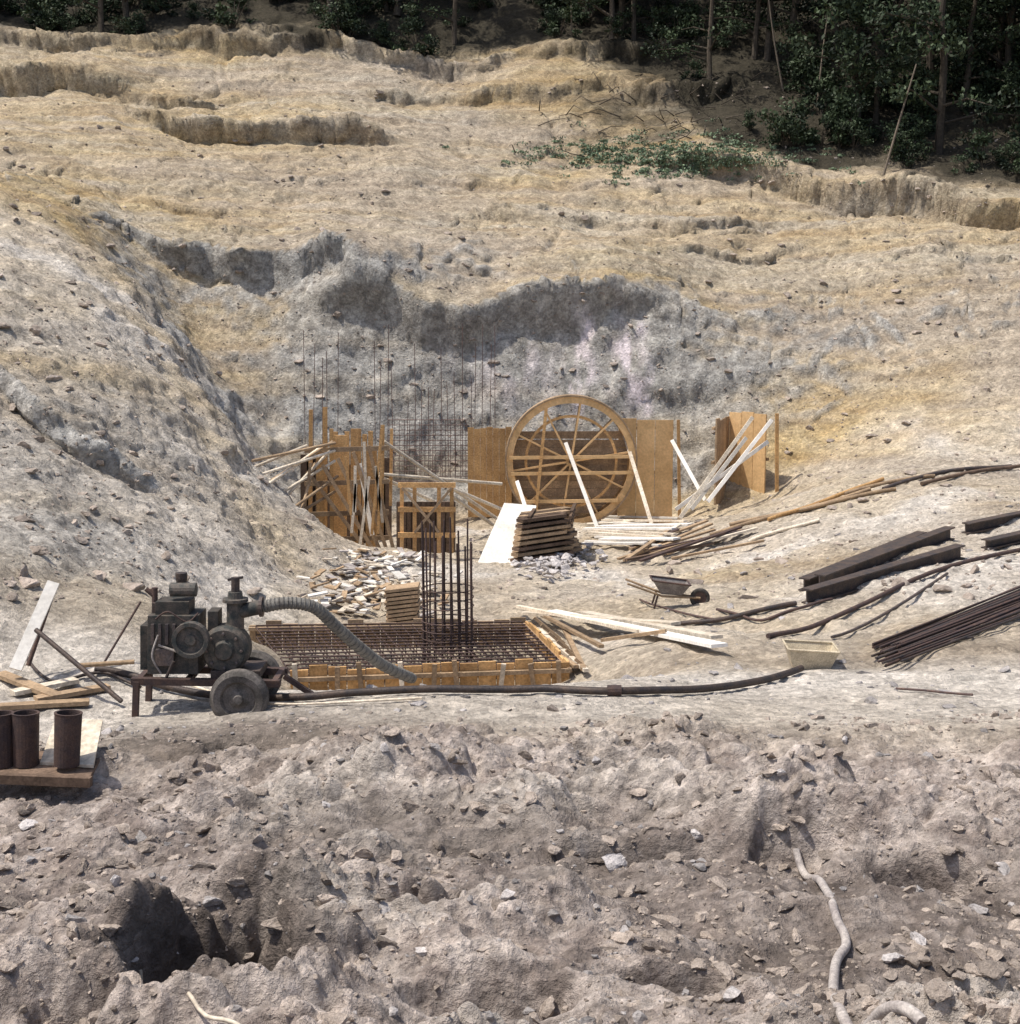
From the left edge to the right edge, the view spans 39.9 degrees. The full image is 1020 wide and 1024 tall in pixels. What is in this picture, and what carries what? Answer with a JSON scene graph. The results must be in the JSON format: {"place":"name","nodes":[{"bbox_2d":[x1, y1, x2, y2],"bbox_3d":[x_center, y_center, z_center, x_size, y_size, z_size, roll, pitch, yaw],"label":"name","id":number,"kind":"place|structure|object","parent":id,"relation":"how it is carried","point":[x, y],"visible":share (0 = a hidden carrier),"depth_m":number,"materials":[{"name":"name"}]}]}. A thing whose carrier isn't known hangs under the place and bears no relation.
{"place":"outdoors","nodes":[
{"label":"outdoors","id":0,"kind":"place"},
{"bbox_2d":[388,419,467,481],"bbox_3d":[-2.511,-1.878,43.058,2.484,1.912,0.024,0,8,0],"label":"rebar wall mesh","id":1,"kind":"object","parent":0,"point":[440,450],"depth_m":43.03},
{"bbox_2d":[0,0,1019,1023],"bbox_3d":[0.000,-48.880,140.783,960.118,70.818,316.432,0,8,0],"label":"terrain","id":2,"kind":"structure","parent":0,"point":[297,66],"depth_m":32.27,"materials":[{"name":"soil"}]},
{"bbox_2d":[9,580,59,671],"bbox_3d":[-5.814,1.385,17.210,0.152,0.996,0.835,3,9,22],"label":"leaning plank","id":3,"kind":"object","parent":2,"relation":"on","point":[29,637],"visible":1,"depth_m":17.19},
{"bbox_2d":[16,0,55,29],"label":"bush","id":4,"kind":"object","parent":2,"relation":"on","point":[32,3],"visible":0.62,"depth_m":73.39,"materials":[{"name":"green plant"}]},
{"bbox_2d":[0,719,102,787],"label":"timber pallet board","id":5,"kind":"object","parent":2,"relation":"on","point":[45,772],"visible":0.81,"depth_m":13.64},
{"bbox_2d":[0,710,14,768],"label":"steel pipe section","id":6,"kind":"object","parent":5,"relation":"on","point":[6,753],"visible":0.98,"depth_m":13.62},
{"bbox_2d":[11,709,39,767],"bbox_3d":[-4.721,2.212,13.738,0.270,0.533,0.281,0,8,0],"label":"steel pipe section","id":7,"kind":"object","parent":5,"relation":"on","point":[25,733],"visible":1,"depth_m":13.63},
{"bbox_2d":[54,709,82,768],"bbox_3d":[-4.279,2.196,13.634,0.286,0.538,0.281,0,8,0],"label":"steel pipe section","id":8,"kind":"object","parent":5,"relation":"on","point":[67,733],"visible":1,"depth_m":13.53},
{"bbox_2d":[0,670,110,709],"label":"ground planks","id":9,"kind":"object","parent":2,"relation":"on","point":[48,695],"visible":0.96,"depth_m":16.66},
{"bbox_2d":[37,0,103,32],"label":"broadleaf tree","id":10,"kind":"object","parent":2,"relation":"on","point":[100,17],"visible":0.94,"depth_m":73.30,"materials":[{"name":"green plant"}]},
{"bbox_2d":[26,601,141,702],"bbox_3d":[-5.230,1.542,17.175,1.400,1.188,1.639,0,8,0],"label":"steel prop frame","id":11,"kind":"object","parent":2,"relation":"on","point":[80,666],"visible":0.96,"depth_m":17.21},
{"bbox_2d":[77,0,111,23],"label":"bush","id":12,"kind":"object","parent":2,"relation":"on","point":[93,10],"visible":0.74,"depth_m":74.71,"materials":[{"name":"green plant"}]},
{"bbox_2d":[108,15,141,34],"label":"bush","id":13,"kind":"object","parent":2,"relation":"on","point":[120,25],"visible":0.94,"depth_m":72.83,"materials":[{"name":"green plant"}]},
{"bbox_2d":[139,0,177,18],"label":"bush","id":14,"kind":"object","parent":2,"relation":"on","point":[153,9],"visible":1,"depth_m":75.86,"materials":[{"name":"green plant"}]},
{"bbox_2d":[139,969,240,1023],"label":"root","id":15,"kind":"object","parent":2,"relation":"on","point":[201,1011],"visible":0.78,"depth_m":7.26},
{"bbox_2d":[131,572,312,716],"bbox_3d":[-3.264,1.546,16.359,2.168,1.683,1.110,0,8,0],"label":"trailer water pump","id":16,"kind":"object","parent":2,"relation":"on","point":[177,636],"visible":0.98,"depth_m":16.15,"materials":[{"name":"metal"}]},
{"bbox_2d":[262,596,416,683],"bbox_3d":[-1.888,1.668,17.568,0.594,1.727,3.108,5,9,29],"label":"discharge hose","id":17,"kind":"object","parent":16,"relation":"attached to","point":[332,623],"visible":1,"depth_m":16.77,"materials":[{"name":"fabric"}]},
{"bbox_2d":[201,0,257,28],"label":"bush","id":18,"kind":"object","parent":2,"relation":"on","point":[224,19],"visible":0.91,"depth_m":72.55,"materials":[{"name":"green plant"}]},
{"bbox_2d":[251,441,338,509],"bbox_3d":[-5.612,-0.645,35.825,1.435,2.213,2.488,4,9,24],"label":"timber prop pile","id":19,"kind":"object","parent":2,"relation":"on","point":[308,457],"visible":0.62,"depth_m":36.02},
{"bbox_2d":[191,686,421,704],"bbox_3d":[-2.561,2.144,16.338,3.271,0.269,0.535,4,9,26],"label":"ground cable","id":20,"kind":"object","parent":2,"relation":"on","point":[342,702],"visible":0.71,"depth_m":15.85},
{"bbox_2d":[312,0,351,30],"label":"bush","id":21,"kind":"object","parent":2,"relation":"on","point":[335,20],"visible":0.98,"depth_m":72.87,"materials":[{"name":"green plant"}]},
{"bbox_2d":[300,407,394,547],"bbox_3d":[-4.431,-0.564,37.688,2.921,4.504,3.260,0,8,0],"label":"timber formwork","id":22,"kind":"object","parent":2,"relation":"on","point":[342,511],"visible":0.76,"depth_m":36.96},
{"bbox_2d":[335,0,366,36],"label":"bush","id":23,"kind":"object","parent":2,"relation":"on","point":[350,11],"visible":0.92,"depth_m":73.07,"materials":[{"name":"green plant"}]},
{"bbox_2d":[339,0,387,18],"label":"bush","id":24,"kind":"object","parent":2,"relation":"on","point":[366,7],"visible":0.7,"depth_m":76.16,"materials":[{"name":"green plant"}]},
{"bbox_2d":[296,547,462,616],"bbox_3d":[-2.725,1.360,29.882,3.463,0.714,7.960,0,8,0],"label":"timber offcut pile","id":25,"kind":"object","parent":2,"relation":"on","point":[350,569],"visible":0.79,"depth_m":29.67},
{"bbox_2d":[303,323,494,475],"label":"rebar starter bars","id":26,"kind":"object","parent":2,"relation":"on","point":[408,401],"visible":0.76,"depth_m":42.87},
{"bbox_2d":[384,582,420,624],"bbox_3d":[-1.970,1.683,25.785,0.636,0.734,0.500,0,8,0],"label":"board stack","id":27,"kind":"object","parent":2,"relation":"on","point":[402,603],"visible":0.93,"depth_m":25.56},
{"bbox_2d":[255,621,558,682],"bbox_3d":[-1.742,2.209,22.500,4.745,0.242,3.298,-1,8,-7],"label":"slab rebar mat","id":28,"kind":"object","parent":2,"relation":"on","point":[508,633],"visible":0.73,"depth_m":22.52,"materials":[{"name":"metal"}]},
{"bbox_2d":[391,18,440,55],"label":"bush","id":29,"kind":"object","parent":2,"relation":"on","point":[409,27],"visible":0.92,"depth_m":72.54,"materials":[{"name":"green plant"}]},
{"bbox_2d":[248,616,587,690],"bbox_3d":[-1.464,2.229,22.458,5.504,0.629,3.655,-1,8,-8],"label":"slab edge formwork","id":30,"kind":"object","parent":2,"relation":"on","point":[524,672],"visible":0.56,"depth_m":20.92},
{"bbox_2d":[396,482,455,552],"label":"shoring tower","id":31,"kind":"structure","parent":2,"relation":"on","point":[412,515],"depth_m":33.85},
{"bbox_2d":[399,0,457,44],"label":"broadleaf tree","id":32,"kind":"object","parent":2,"relation":"on","point":[454,24],"visible":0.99,"depth_m":73.61,"materials":[{"name":"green plant"}]},
{"bbox_2d":[379,440,501,525],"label":"planks","id":33,"kind":"object","parent":2,"relation":"on","point":[465,495],"visible":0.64,"depth_m":38.28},
{"bbox_2d":[421,517,473,662],"bbox_3d":[-1.004,1.262,22.618,0.858,2.287,0.858,0,8,0],"label":"column rebar cage","id":34,"kind":"object","parent":2,"relation":"on","point":[444,614],"depth_m":22.44,"materials":[{"name":"metal"}]},
{"bbox_2d":[94,665,803,701],"bbox_3d":[-0.486,2.116,16.991,9.114,0.454,2.184,-1,8,-7],"label":"ground hose","id":35,"kind":"object","parent":2,"relation":"on","point":[496,689],"visible":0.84,"depth_m":16.31,"materials":[{"name":"rubber"}]},
{"bbox_2d":[18,736,925,1001],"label":"pale slab rocks","id":36,"kind":"object","parent":2,"relation":"on","point":[613,861],"visible":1,"depth_m":10.90,"materials":[{"name":"stone"}]},
{"bbox_2d":[478,503,535,562],"bbox_3d":[-0.088,0.591,33.837,0.783,1.362,2.409,3,8,18],"label":"leaning plywood sheet","id":37,"kind":"object","parent":2,"relation":"on","point":[498,546],"visible":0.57,"depth_m":33.85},
{"bbox_2d":[0,704,1019,1023],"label":"soil clods","id":38,"kind":"object","parent":2,"relation":"on","point":[938,990],"visible":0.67,"depth_m":10.42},
{"bbox_2d":[0,76,1019,601],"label":"hillside clods","id":39,"kind":"object","parent":2,"relation":"on","point":[26,582],"visible":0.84,"depth_m":34.74,"materials":[{"name":"soil"}]},
{"bbox_2d":[6,500,1019,1023],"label":"scattered stones","id":40,"kind":"object","parent":2,"relation":"on","point":[638,1016],"visible":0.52,"depth_m":11.72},
{"bbox_2d":[510,503,581,561],"bbox_3d":[0.919,0.477,34.143,2.887,1.072,1.119,-7,11,-42],"label":"lumber stack","id":41,"kind":"object","parent":2,"relation":"on","point":[544,532],"visible":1,"depth_m":33.52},
{"bbox_2d":[510,542,607,583],"bbox_3d":[1.174,1.108,33.333,2.422,0.559,6.783,0,8,0],"label":"rubble pile","id":42,"kind":"object","parent":2,"relation":"on","point":[561,560],"visible":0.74,"depth_m":32.23,"materials":[{"name":"stone"}]},
{"bbox_2d":[543,6,581,36],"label":"bush","id":43,"kind":"object","parent":2,"relation":"on","point":[565,17],"visible":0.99,"depth_m":73.16,"materials":[{"name":"green plant"}]},
{"bbox_2d":[505,394,637,522],"bbox_3d":[1.824,-1.531,42.165,3.960,3.960,0.695,0,8,0],"label":"circular timber form","id":44,"kind":"object","parent":2,"relation":"on","point":[609,465],"visible":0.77,"depth_m":42.17,"materials":[{"name":"brown wood"}]},
{"bbox_2d":[468,418,680,522],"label":"timber formwork wall","id":45,"kind":"structure","parent":2,"relation":"on","point":[654,438],"depth_m":42.94,"materials":[{"name":"brown wood"}]},
{"bbox_2d":[564,442,597,526],"bbox_3d":[2.074,-0.788,40.888,0.120,2.336,2.243,-3,9,-23],"label":"timber brace","id":46,"kind":"object","parent":2,"relation":"on","point":[590,509],"visible":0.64,"depth_m":40.87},
{"bbox_2d":[562,0,616,26],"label":"bush","id":47,"kind":"object","parent":2,"relation":"on","point":[580,16],"visible":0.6,"depth_m":75.04,"materials":[{"name":"green plant"}]},
{"bbox_2d":[559,0,666,39],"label":"broadleaf tree","id":48,"kind":"object","parent":2,"relation":"on","point":[591,3],"visible":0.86,"depth_m":72.21,"materials":[{"name":"green plant"}]},
{"bbox_2d":[516,605,727,671],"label":"scattered timber boards","id":49,"kind":"object","parent":2,"relation":"on","point":[639,627],"visible":0.94,"depth_m":22.28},
{"bbox_2d":[582,515,692,546],"bbox_3d":[3.452,0.430,39.033,2.990,0.804,9.280,0,8,3],"label":"timber plank pile","id":50,"kind":"object","parent":2,"relation":"on","point":[606,532],"visible":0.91,"depth_m":37.20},
{"bbox_2d":[623,436,652,522],"bbox_3d":[3.755,-0.989,41.365,0.121,2.417,2.349,-2,8,-16],"label":"timber brace","id":51,"kind":"object","parent":2,"relation":"on","point":[643,497],"visible":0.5,"depth_m":41.22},
{"bbox_2d":[509,60,769,161],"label":"fallen branches","id":52,"kind":"object","parent":2,"relation":"on","point":[691,121],"visible":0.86,"depth_m":66.56,"materials":[{"name":"brown plant"}]},
{"bbox_2d":[440,118,865,184],"bbox_3d":[5.845,-15.975,62.180,17.952,3.807,9.560,0,8,0],"label":"grass patch","id":53,"kind":"object","parent":2,"relation":"on","point":[702,158],"visible":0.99,"depth_m":61.36,"materials":[{"name":"green plant"}]},
{"bbox_2d":[625,575,709,608],"bbox_3d":[2.863,1.461,25.487,1.526,0.565,0.546,0,8,0],"label":"wheelbarrow","id":54,"kind":"object","parent":2,"relation":"on","point":[669,587],"visible":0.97,"depth_m":25.40,"materials":[{"name":"metal"}]},
{"bbox_2d":[647,5,705,39],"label":"bush","id":55,"kind":"object","parent":2,"relation":"on","point":[680,12],"visible":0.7,"depth_m":72.43,"materials":[{"name":"green plant"}]},
{"bbox_2d":[617,520,763,561],"bbox_3d":[4.332,0.669,34.941,3.533,0.665,4.779,0,8,0],"label":"timber plank pile","id":56,"kind":"object","parent":2,"relation":"on","point":[673,548],"visible":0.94,"depth_m":34.27,"materials":[{"name":"wood"}]},
{"bbox_2d":[640,0,744,79],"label":"broadleaf tree","id":57,"kind":"object","parent":2,"relation":"on","point":[684,47],"visible":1,"depth_m":68.26,"materials":[{"name":"green plant"}]},
{"bbox_2d":[678,416,753,519],"bbox_3d":[6.037,-1.327,41.014,0.101,2.777,3.644,7,11,43],"label":"timber brace","id":58,"kind":"object","parent":2,"relation":"on","point":[714,470],"visible":1,"depth_m":40.94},
{"bbox_2d":[689,436,747,510],"bbox_3d":[6.134,-1.148,41.242,0.100,1.987,2.805,7,11,43],"label":"timber brace","id":59,"kind":"object","parent":2,"relation":"on","point":[721,470],"visible":1,"depth_m":41.33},
{"bbox_2d":[675,440,768,510],"bbox_3d":[6.204,-1.081,41.049,3.361,1.914,0.077,-4,9,-29],"label":"timber brace","id":60,"kind":"object","parent":2,"relation":"on","point":[722,475],"visible":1,"depth_m":41.00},
{"bbox_2d":[678,0,773,60],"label":"broadleaf tree","id":61,"kind":"object","parent":2,"relation":"on","point":[768,47],"visible":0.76,"depth_m":71.21,"materials":[{"name":"green plant"}]},
{"bbox_2d":[674,601,796,625],"bbox_3d":[3.303,1.786,23.678,3.020,0.569,0.593,1,8,8],"label":"steel bar","id":62,"kind":"object","parent":2,"relation":"on","point":[739,615],"visible":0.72,"depth_m":23.46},
{"bbox_2d":[706,419,772,502],"bbox_3d":[6.728,-1.517,41.089,2.849,2.312,0.096,-7,10,-40],"label":"timber brace","id":63,"kind":"object","parent":2,"relation":"on","point":[739,461],"visible":1,"depth_m":41.05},
{"bbox_2d":[710,411,778,504],"bbox_3d":[7.107,-1.650,43.141,2.086,2.838,1.501,0,8,0],"label":"timber formwork box","id":64,"kind":"object","parent":2,"relation":"on","point":[750,472],"visible":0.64,"depth_m":42.96,"materials":[{"name":"brown wood"}]},
{"bbox_2d":[706,0,804,59],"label":"broadleaf tree","id":65,"kind":"object","parent":2,"relation":"on","point":[757,15],"visible":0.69,"depth_m":71.18,"materials":[{"name":"green plant"}]},
{"bbox_2d":[702,0,826,52],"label":"broadleaf tree","id":66,"kind":"object","parent":2,"relation":"on","point":[795,9],"visible":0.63,"depth_m":71.38,"materials":[{"name":"green plant"}]},
{"bbox_2d":[716,598,832,621],"bbox_3d":[4.418,1.638,23.525,1.962,0.297,0.993,1,8,10],"label":"steel bar","id":67,"kind":"object","parent":2,"relation":"on","point":[780,613],"visible":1,"depth_m":23.32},
{"bbox_2d":[754,95,815,146],"bbox_3d":[12.417,-17.312,62.563,2.403,2.384,3.320,4,9,28],"label":"bush","id":68,"kind":"object","parent":2,"relation":"on","point":[805,112],"visible":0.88,"depth_m":62.07,"materials":[{"name":"green plant"}]},
{"bbox_2d":[768,110,809,146],"bbox_3d":[12.271,-16.924,62.205,1.786,1.674,2.467,3,9,22],"label":"bush","id":69,"kind":"object","parent":2,"relation":"on","point":[792,130],"visible":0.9,"depth_m":62.02,"materials":[{"name":"green plant"}]},
{"bbox_2d":[783,49,825,92],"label":"bush","id":70,"kind":"object","parent":2,"relation":"on","point":[794,82],"visible":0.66,"depth_m":66.91,"materials":[{"name":"green plant"}]},
{"bbox_2d":[782,639,840,668],"bbox_3d":[4.083,1.940,19.102,0.727,0.319,0.566,0,8,0],"label":"mortar trough","id":71,"kind":"object","parent":2,"relation":"on","point":[809,654],"visible":0.99,"depth_m":18.93,"materials":[{"name":"paint"}]},
{"bbox_2d":[788,61,841,97],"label":"bush","id":72,"kind":"object","parent":2,"relation":"on","point":[810,90],"visible":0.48,"depth_m":66.41,"materials":[{"name":"green plant"}]},
{"bbox_2d":[766,0,869,48],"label":"broadleaf tree","id":73,"kind":"object","parent":2,"relation":"on","point":[816,19],"visible":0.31,"depth_m":73.80,"materials":[{"name":"green plant"}]},
{"bbox_2d":[795,71,846,114],"bbox_3d":[14.386,-19.299,64.833,2.470,2.083,1.442,1,8,9],"label":"bush","id":74,"kind":"object","parent":2,"relation":"on","point":[818,83],"visible":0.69,"depth_m":64.73,"materials":[{"name":"green plant"}]},
{"bbox_2d":[803,110,842,145],"bbox_3d":[13.941,-16.974,62.519,1.596,1.595,2.376,-5,9,-30],"label":"bush","id":75,"kind":"object","parent":2,"relation":"on","point":[829,117],"visible":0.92,"depth_m":62.46,"materials":[{"name":"green plant"}]},
{"bbox_2d":[767,477,883,520],"bbox_3d":[8.092,-0.341,35.932,3.658,0.942,0.100,-4,9,-26],"label":"timber pole","id":76,"kind":"object","parent":2,"relation":"on","point":[770,518],"visible":0.88,"depth_m":35.87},
{"bbox_2d":[808,86,881,141],"bbox_3d":[14.938,-17.684,62.669,3.253,2.695,1.899,1,8,7],"label":"bush","id":77,"kind":"object","parent":2,"relation":"on","point":[841,102],"visible":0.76,"depth_m":62.46,"materials":[{"name":"green plant"}]},
{"bbox_2d":[822,95,869,137],"bbox_3d":[14.962,-17.440,62.526,1.608,2.261,2.755,-6,10,-37],"label":"bush","id":78,"kind":"object","parent":2,"relation":"on","point":[852,111],"visible":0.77,"depth_m":62.05,"materials":[{"name":"green plant"}]},
{"bbox_2d":[796,487,895,512],"bbox_3d":[8.412,-0.293,35.385,2.517,0.733,0.100,1,8,9],"label":"timber pole","id":79,"kind":"object","parent":2,"relation":"on","point":[820,505],"visible":1,"depth_m":35.33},
{"bbox_2d":[777,0,920,119],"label":"broadleaf tree","id":80,"kind":"object","parent":2,"relation":"on","point":[842,65],"visible":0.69,"depth_m":62.07,"materials":[{"name":"green plant"}]},
{"bbox_2d":[842,119,875,147],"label":"bush","id":81,"kind":"object","parent":2,"relation":"on","point":[860,135],"visible":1,"depth_m":61.70,"materials":[{"name":"green plant"}]},
{"bbox_2d":[793,848,927,1023],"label":"flexible hose","id":82,"kind":"object","parent":2,"relation":"on","point":[914,1014],"visible":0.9,"depth_m":8.90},
{"bbox_2d":[798,531,926,590],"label":"steel channel beam","id":83,"kind":"structure","parent":2,"relation":"on","point":[811,578],"depth_m":26.96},
{"bbox_2d":[791,0,946,125],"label":"broadleaf tree","id":84,"kind":"object","parent":2,"relation":"on","point":[905,58],"visible":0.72,"depth_m":61.81,"materials":[{"name":"green plant"}]},
{"bbox_2d":[820,0,928,123],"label":"broadleaf tree","id":85,"kind":"object","parent":2,"relation":"on","point":[876,92],"visible":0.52,"depth_m":63.43,"materials":[{"name":"green plant"}]},
{"bbox_2d":[801,544,965,603],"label":"steel channel beam","id":86,"kind":"structure","parent":2,"relation":"on","point":[841,586],"depth_m":24.79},
{"bbox_2d":[814,526,954,582],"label":"steel channel beam","id":87,"kind":"structure","parent":2,"relation":"on","point":[939,536],"depth_m":26.86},
{"bbox_2d":[831,572,948,638],"bbox_3d":[6.189,1.477,22.678,0.050,0.398,4.429,6,10,38],"label":"steel bar","id":88,"kind":"object","parent":2,"relation":"on","point":[889,610],"visible":1,"depth_m":22.52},
{"bbox_2d":[766,548,1019,638],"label":"steel bar","id":89,"kind":"object","parent":2,"relation":"on","point":[860,605],"visible":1,"depth_m":23.48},
{"bbox_2d":[883,127,910,160],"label":"bush","id":90,"kind":"object","parent":2,"relation":"on","point":[900,138],"visible":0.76,"depth_m":60.45,"materials":[{"name":"green plant"}]},
{"bbox_2d":[876,112,932,143],"bbox_3d":[17.338,-16.796,61.829,2.520,1.591,1.824,3,9,21],"label":"bush","id":91,"kind":"object","parent":2,"relation":"on","point":[901,124],"visible":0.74,"depth_m":61.72,"materials":[{"name":"green plant"}]},
{"bbox_2d":[879,68,939,110],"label":"bush","id":92,"kind":"object","parent":2,"relation":"on","point":[897,105],"visible":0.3,"depth_m":65.12,"materials":[{"name":"green plant"}]},
{"bbox_2d":[890,139,935,168],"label":"bush","id":93,"kind":"object","parent":2,"relation":"on","point":[916,148],"visible":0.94,"depth_m":60.15,"materials":[{"name":"green plant"}]},
{"bbox_2d":[903,92,937,132],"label":"bush","id":94,"kind":"object","parent":2,"relation":"on","point":[927,109],"visible":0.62,"depth_m":63.26,"materials":[{"name":"green plant"}]},
{"bbox_2d":[832,0,1019,154],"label":"broadleaf tree","id":95,"kind":"object","parent":2,"relation":"on","point":[952,49],"visible":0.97,"depth_m":60.66,"materials":[{"name":"green plant"}]},
{"bbox_2d":[871,585,1019,666],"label":"rebar bundle","id":96,"kind":"object","parent":2,"relation":"on","point":[932,635],"visible":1,"depth_m":20.22,"materials":[{"name":"metal"}]},
{"bbox_2d":[882,464,1011,488],"bbox_3d":[11.465,-0.936,36.689,5.099,0.410,0.100,-5,10,-34],"label":"steel bar","id":97,"kind":"object","parent":2,"relation":"on","point":[935,473],"visible":0.87,"depth_m":36.44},
{"bbox_2d":[898,0,1019,107],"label":"broadleaf tree","id":98,"kind":"object","parent":2,"relation":"on","point":[970,28],"visible":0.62,"depth_m":64.38,"materials":[{"name":"green plant"}]},
{"bbox_2d":[929,57,1000,97],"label":"bush","id":99,"kind":"object","parent":2,"relation":"on","point":[972,84],"visible":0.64,"depth_m":65.16,"materials":[{"name":"green plant"}]},
{"bbox_2d":[920,464,1019,485],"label":"timber pole","id":100,"kind":"object","parent":2,"relation":"on","point":[968,472],"visible":1,"depth_m":36.52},
{"bbox_2d":[931,0,1019,84],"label":"broadleaf tree","id":101,"kind":"object","parent":2,"relation":"on","point":[996,13],"visible":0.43,"depth_m":65.70,"materials":[{"name":"green plant"}]},
{"bbox_2d":[934,0,1019,78],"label":"broadleaf tree","id":102,"kind":"object","parent":2,"relation":"on","point":[1011,8],"visible":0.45,"depth_m":65.56,"materials":[{"name":"green plant"}]},
{"bbox_2d":[955,127,1009,165],"bbox_3d":[20.025,-15.453,59.601,2.241,1.801,1.308,2,8,12],"label":"bush","id":103,"kind":"object","parent":2,"relation":"on","point":[982,139],"visible":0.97,"depth_m":59.49,"materials":[{"name":"green plant"}]},
{"bbox_2d":[961,511,1019,533],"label":"steel channel beam","id":104,"kind":"structure","parent":2,"relation":"on","point":[982,524],"depth_m":29.41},
{"bbox_2d":[977,66,1019,111],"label":"bush","id":105,"kind":"object","parent":2,"relation":"on","point":[1001,83],"visible":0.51,"depth_m":64.65,"materials":[{"name":"green plant"}]},
{"bbox_2d":[978,8,1019,122],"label":"broadleaf tree","id":106,"kind":"object","parent":2,"relation":"on","point":[1009,88],"visible":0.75,"depth_m":62.88,"materials":[{"name":"green plant"}]},
{"bbox_2d":[981,530,1019,549],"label":"steel channel beam","id":107,"kind":"structure","parent":2,"relation":"on","point":[1002,540],"depth_m":27.10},
{"bbox_2d":[994,137,1019,162],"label":"bush","id":108,"kind":"object","parent":2,"relation":"on","point":[1011,148],"visible":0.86,"depth_m":59.65,"materials":[{"name":"green plant"}]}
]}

